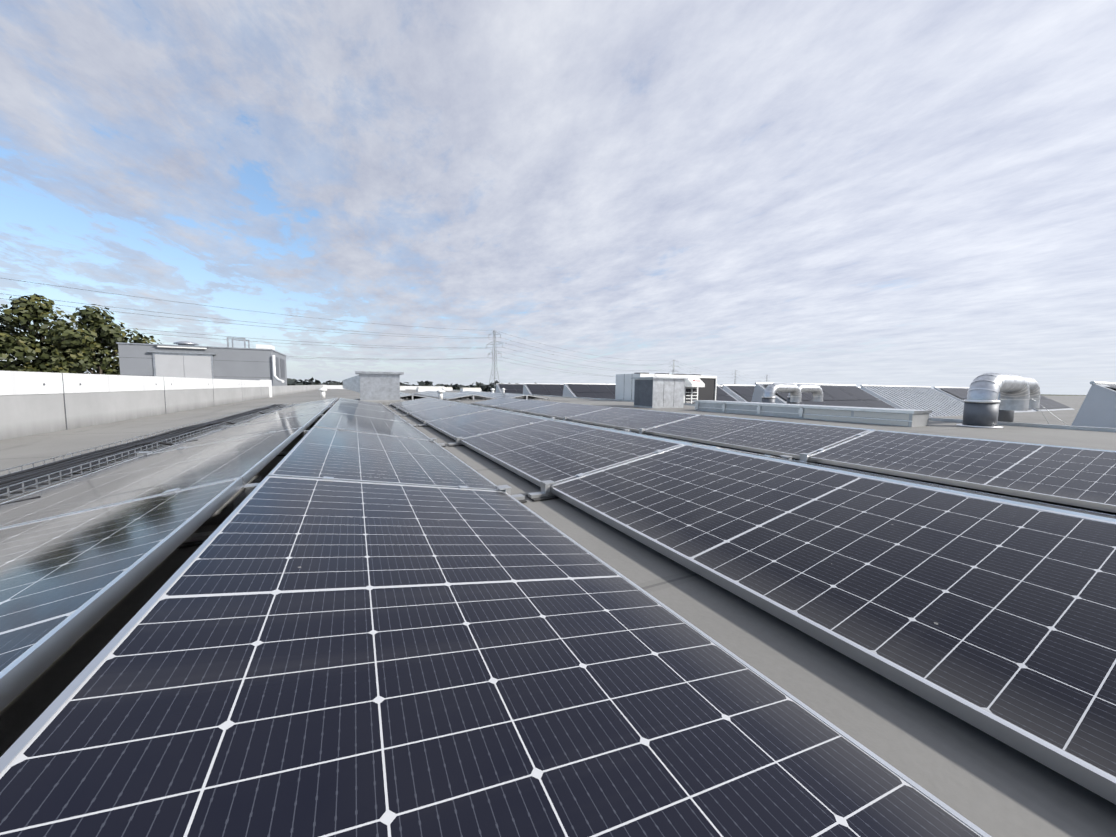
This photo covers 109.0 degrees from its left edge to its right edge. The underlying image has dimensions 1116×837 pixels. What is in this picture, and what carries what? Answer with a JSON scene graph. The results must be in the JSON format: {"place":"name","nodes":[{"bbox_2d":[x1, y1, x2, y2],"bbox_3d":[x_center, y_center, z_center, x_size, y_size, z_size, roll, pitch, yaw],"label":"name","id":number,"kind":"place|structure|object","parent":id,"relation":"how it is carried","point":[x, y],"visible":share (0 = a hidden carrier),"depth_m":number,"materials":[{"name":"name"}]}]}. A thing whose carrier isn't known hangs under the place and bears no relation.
{"place":"outdoors","nodes":[
{"label":"outdoors","id":0,"kind":"place"},
{"bbox_2d":[0,371,443,439],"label":"parapet wall","id":1,"kind":"structure","parent":0,"point":[33,403],"depth_m":5.77,"materials":[{"name":"concrete"}]},
{"bbox_2d":[0,389,1115,836],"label":"roof","id":2,"kind":"structure","parent":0,"point":[984,781],"depth_m":0.95,"materials":[{"name":"concrete"}]},
{"bbox_2d":[0,403,289,504],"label":"cable tray","id":3,"kind":"object","parent":2,"relation":"on","point":[22,479],"visible":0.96,"depth_m":2.92,"materials":[{"name":"black metal"}]},
{"bbox_2d":[116,337,286,385],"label":"rooftop building","id":4,"kind":"structure","parent":2,"relation":"on","point":[184,359],"depth_m":23.01,"materials":[{"name":"white paint"}]},
{"bbox_2d":[342,371,404,402],"bbox_3d":[-6.286,-1.062,13.573,1.850,1.030,1.500,-2,5,-27],"label":"vent housing","id":5,"kind":"object","parent":2,"relation":"on","point":[377,387],"visible":0.94,"depth_m":13.05,"materials":[{"name":"metal"}]},
{"bbox_2d":[318,387,505,399],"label":"roof vent cowls","id":6,"kind":"object","parent":2,"relation":"on","point":[439,391],"visible":0.75,"depth_m":17.13,"materials":[{"name":"white metal"}]},
{"bbox_2d":[400,387,481,391],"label":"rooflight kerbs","id":7,"kind":"structure","parent":2,"relation":"on","point":[421,389],"depth_m":37.50,"materials":[{"name":"white paint"}]},
{"bbox_2d":[400,393,555,401],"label":"solar panels","id":8,"kind":"object","parent":2,"relation":"on","point":[412,398],"visible":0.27,"depth_m":16.81,"materials":[{"name":"glass"}]},
{"bbox_2d":[400,393,410,396],"bbox_3d":[-8.538,-1.218,19.868,1.032,0.216,10.580,-2,5,-27],"label":"solar panel row","id":9,"kind":"object","parent":8,"relation":"on","point":[403,395],"visible":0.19,"depth_m":15.83,"materials":[{"name":"grey glass"}]},
{"bbox_2d":[400,392,437,398],"bbox_3d":[-7.552,-1.246,20.354,1.032,0.217,10.612,-2,5,-27],"label":"solar panel row","id":10,"kind":"object","parent":8,"relation":"on","point":[418,395],"visible":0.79,"depth_m":15.79,"materials":[{"name":"glass"}]},
{"bbox_2d":[413,391,470,399],"bbox_3d":[-6.411,-1.280,20.955,1.032,0.217,10.580,-2,5,-27],"label":"solar panel row","id":11,"kind":"object","parent":8,"relation":"on","point":[434,394],"visible":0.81,"depth_m":19.15,"materials":[{"name":"grey glass"}]},
{"bbox_2d":[448,392,495,398],"bbox_3d":[-5.425,-1.307,21.441,1.032,0.216,10.612,-2,5,-27],"label":"solar panel row","id":12,"kind":"object","parent":8,"relation":"on","point":[478,396],"visible":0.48,"depth_m":18.26,"materials":[{"name":"glass"}]},
{"bbox_2d":[457,391,524,397],"bbox_3d":[-4.284,-1.338,22.043,1.032,0.210,10.580,-2,5,-27],"label":"solar panel row","id":13,"kind":"object","parent":8,"relation":"on","point":[493,395],"visible":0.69,"depth_m":20.11,"materials":[{"name":"black glass"}]},
{"bbox_2d":[473,391,547,398],"bbox_3d":[-3.298,-1.368,22.529,1.032,0.216,10.612,-2,5,-27],"label":"solar panel row","id":14,"kind":"object","parent":8,"relation":"on","point":[529,396],"visible":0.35,"depth_m":18.95,"materials":[{"name":"glass"}]},
{"bbox_2d":[123,399,1113,547],"bbox_3d":[-0.089,0.145,4.628,7.129,0.205,17.020,-2,5,-27],"label":"pv mounting","id":15,"kind":"object","parent":2,"relation":"on","point":[220,515],"visible":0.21,"depth_m":2.16,"materials":[{"name":"metal"}]},
{"bbox_2d":[0,398,337,711],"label":"solar panel row","id":16,"kind":"object","parent":15,"relation":"on","point":[80,556],"visible":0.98,"depth_m":1.15,"materials":[{"name":"blue glass"}]},
{"bbox_2d":[0,398,991,836],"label":"solar panel row","id":17,"kind":"object","parent":15,"relation":"on","point":[354,618],"visible":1,"depth_m":0.58,"materials":[{"name":"black glass"}]},
{"bbox_2d":[391,397,1115,804],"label":"solar panel row","id":18,"kind":"object","parent":15,"relation":"on","point":[995,619],"visible":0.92,"depth_m":1.13,"materials":[{"name":"black glass"}]},
{"bbox_2d":[433,398,1115,521],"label":"solar panel row","id":19,"kind":"object","parent":15,"relation":"on","point":[1075,511],"visible":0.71,"depth_m":1.99,"materials":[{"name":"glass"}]},
{"bbox_2d":[472,397,1115,512],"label":"solar panel row","id":20,"kind":"object","parent":15,"relation":"on","point":[1085,478],"visible":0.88,"depth_m":3.09,"materials":[{"name":"black glass"}]},
{"bbox_2d":[515,398,1115,451],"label":"solar panel row","id":21,"kind":"object","parent":15,"relation":"on","point":[910,433],"visible":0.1,"depth_m":3.53,"materials":[{"name":"glass"}]},
{"bbox_2d":[631,377,688,407],"bbox_3d":[3.207,-0.828,12.664,1.430,0.940,1.080,-2,5,-27],"label":"grey cabinet","id":22,"kind":"object","parent":2,"relation":"on","point":[658,392],"visible":1,"depth_m":12.28,"materials":[{"name":"silver metal"}]},
{"bbox_2d":[694,400,931,426],"bbox_3d":[5.223,-0.188,9.132,0.670,0.280,4.960,-2,5,-27],"label":"smoke vent rooflight","id":23,"kind":"object","parent":2,"relation":"on","point":[897,417],"visible":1,"depth_m":8.09,"materials":[{"name":"metal"}]},
{"bbox_2d":[0,0,1115,394],"label":"sky","id":24,"kind":"structure","parent":0,"point":[845,192],"materials":[{"name":"white"}]},
{"bbox_2d":[932,395,1085,425],"bbox_3d":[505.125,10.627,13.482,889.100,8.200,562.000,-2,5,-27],"label":"roof","id":25,"kind":"structure","parent":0,"point":[1067,417],"depth_m":24.82,"materials":[{"name":"grey concrete"}]},
{"bbox_2d":[495,383,522,393],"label":"skylight","id":26,"kind":"object","parent":25,"relation":"on","point":[514,388],"visible":0.19,"depth_m":54.80,"materials":[{"name":"black"}]},
{"bbox_2d":[523,383,563,395],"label":"skylight","id":27,"kind":"object","parent":25,"relation":"on","point":[545,389],"visible":0.44,"depth_m":46.05,"materials":[{"name":"black"}]},
{"bbox_2d":[563,383,615,398],"bbox_3d":[5.040,-2.452,38.159,8.860,1.733,3.300,-2,5,-27],"label":"skylight","id":28,"kind":"object","parent":25,"relation":"on","point":[605,391],"visible":0.54,"depth_m":37.21,"materials":[{"name":"black"}]},
{"bbox_2d":[615,373,716,403],"bbox_3d":[5.274,-1.073,18.824,4.653,2.090,2.220,-2,5,-27],"label":"rooftop hvac unit","id":29,"kind":"object","parent":25,"relation":"on","point":[698,387],"visible":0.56,"depth_m":18.39,"materials":[{"name":"grey metal"}]},
{"bbox_2d":[716,385,738,401],"bbox_3d":[9.596,-1.683,29.291,8.860,1.733,3.300,-2,5,-27],"label":"skylight","id":30,"kind":"object","parent":25,"relation":"on","point":[722,394],"visible":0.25,"depth_m":30.63,"materials":[{"name":"black"}]},
{"bbox_2d":[723,385,754,401],"bbox_3d":[18.052,-1.927,33.614,8.860,1.733,3.300,-2,5,-27],"label":"skylight","id":31,"kind":"object","parent":25,"relation":"on","point":[741,393],"visible":0.23,"depth_m":32.31,"materials":[{"name":"black"}]},
{"bbox_2d":[762,383,825,404],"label":"ventilation ducts","id":32,"kind":"object","parent":25,"relation":"on","point":[794,391],"visible":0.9,"depth_m":14.64,"materials":[{"name":"metal"}]},
{"bbox_2d":[751,382,896,408],"bbox_3d":[14.152,-0.914,20.423,8.860,1.733,3.300,-2,5,-27],"label":"skylight","id":33,"kind":"object","parent":25,"relation":"on","point":[844,395],"visible":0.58,"depth_m":20.70,"materials":[{"name":"black"}]},
{"bbox_2d":[860,385,963,416],"bbox_3d":[22.612,-1.158,24.738,8.860,1.733,3.318,-2,5,-27],"label":"skylight","id":34,"kind":"object","parent":25,"relation":"on","point":[918,398],"visible":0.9,"depth_m":24.18,"materials":[{"name":"black"}]},
{"bbox_2d":[934,387,1035,412],"bbox_3d":[31.064,-1.403,29.069,8.860,1.733,3.300,-2,5,-27],"label":"skylight","id":35,"kind":"object","parent":25,"relation":"on","point":[958,393],"visible":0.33,"depth_m":28.13,"materials":[{"name":"black"}]},
{"bbox_2d":[931,373,1066,428],"bbox_3d":[8.992,0.004,8.041,4.309,1.769,1.606,-2,5,-27],"label":"ventilation duct","id":36,"kind":"object","parent":25,"relation":"on","point":[991,400],"visible":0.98,"depth_m":7.03,"materials":[{"name":"metal"}]},
{"bbox_2d":[1031,395,1074,410],"bbox_3d":[39.520,-1.647,33.392,8.860,1.733,3.300,-2,5,-27],"label":"skylight","id":37,"kind":"object","parent":25,"relation":"on","point":[1048,404],"visible":0.25,"depth_m":32.98,"materials":[{"name":"black"}]},
{"bbox_2d":[1071,381,1115,427],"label":"skylight","id":38,"kind":"object","parent":25,"relation":"on","point":[1097,408],"visible":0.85,"depth_m":10.55,"materials":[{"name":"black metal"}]},
{"bbox_2d":[1040,394,1085,395],"bbox_3d":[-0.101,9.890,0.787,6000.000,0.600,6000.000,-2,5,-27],"label":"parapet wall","id":39,"kind":"structure","parent":0,"point":[1064,395],"depth_m":1428.01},
{"bbox_2d":[0,321,41,371],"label":"poplar tree","id":40,"kind":"object","parent":39,"relation":"on","point":[11,366],"visible":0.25,"depth_m":29.63,"materials":[{"name":"green plant"}]},
{"bbox_2d":[0,293,110,373],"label":"poplar tree","id":41,"kind":"object","parent":39,"relation":"on","point":[27,311],"visible":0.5,"depth_m":30.90,"materials":[{"name":"green plant"}]},
{"bbox_2d":[13,304,150,374],"bbox_3d":[-39.286,-1.542,33.706,7.690,15.976,7.457,-2,5,-27],"label":"poplar tree","id":42,"kind":"object","parent":39,"relation":"on","point":[94,317],"visible":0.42,"depth_m":33.07,"materials":[{"name":"green plant"}]},
{"bbox_2d":[115,335,161,370],"bbox_3d":[-37.357,-0.795,37.249,5.909,13.969,6.910,0,5,-3],"label":"poplar tree","id":43,"kind":"object","parent":39,"relation":"on","point":[152,340],"depth_m":36.13,"materials":[{"name":"green plant"}]},
{"bbox_2d":[487,330,502,388],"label":"pylon","id":44,"kind":"object","parent":39,"relation":"on","point":[494,351],"visible":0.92,"depth_m":292.03,"materials":[{"name":"silver metal"}]},
{"bbox_2d":[0,278,761,383],"bbox_3d":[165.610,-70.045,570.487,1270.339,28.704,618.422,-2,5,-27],"label":"powerline wires","id":45,"kind":"object","parent":44,"relation":"attached to","point":[336,332],"visible":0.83,"depth_m":202.38,"materials":[{"name":"grey"}]},
{"bbox_2d":[287,377,730,391],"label":"treeline","id":46,"kind":"object","parent":39,"relation":"on","point":[482,386],"visible":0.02,"depth_m":294.49,"materials":[{"name":"green plant"}]}
]}

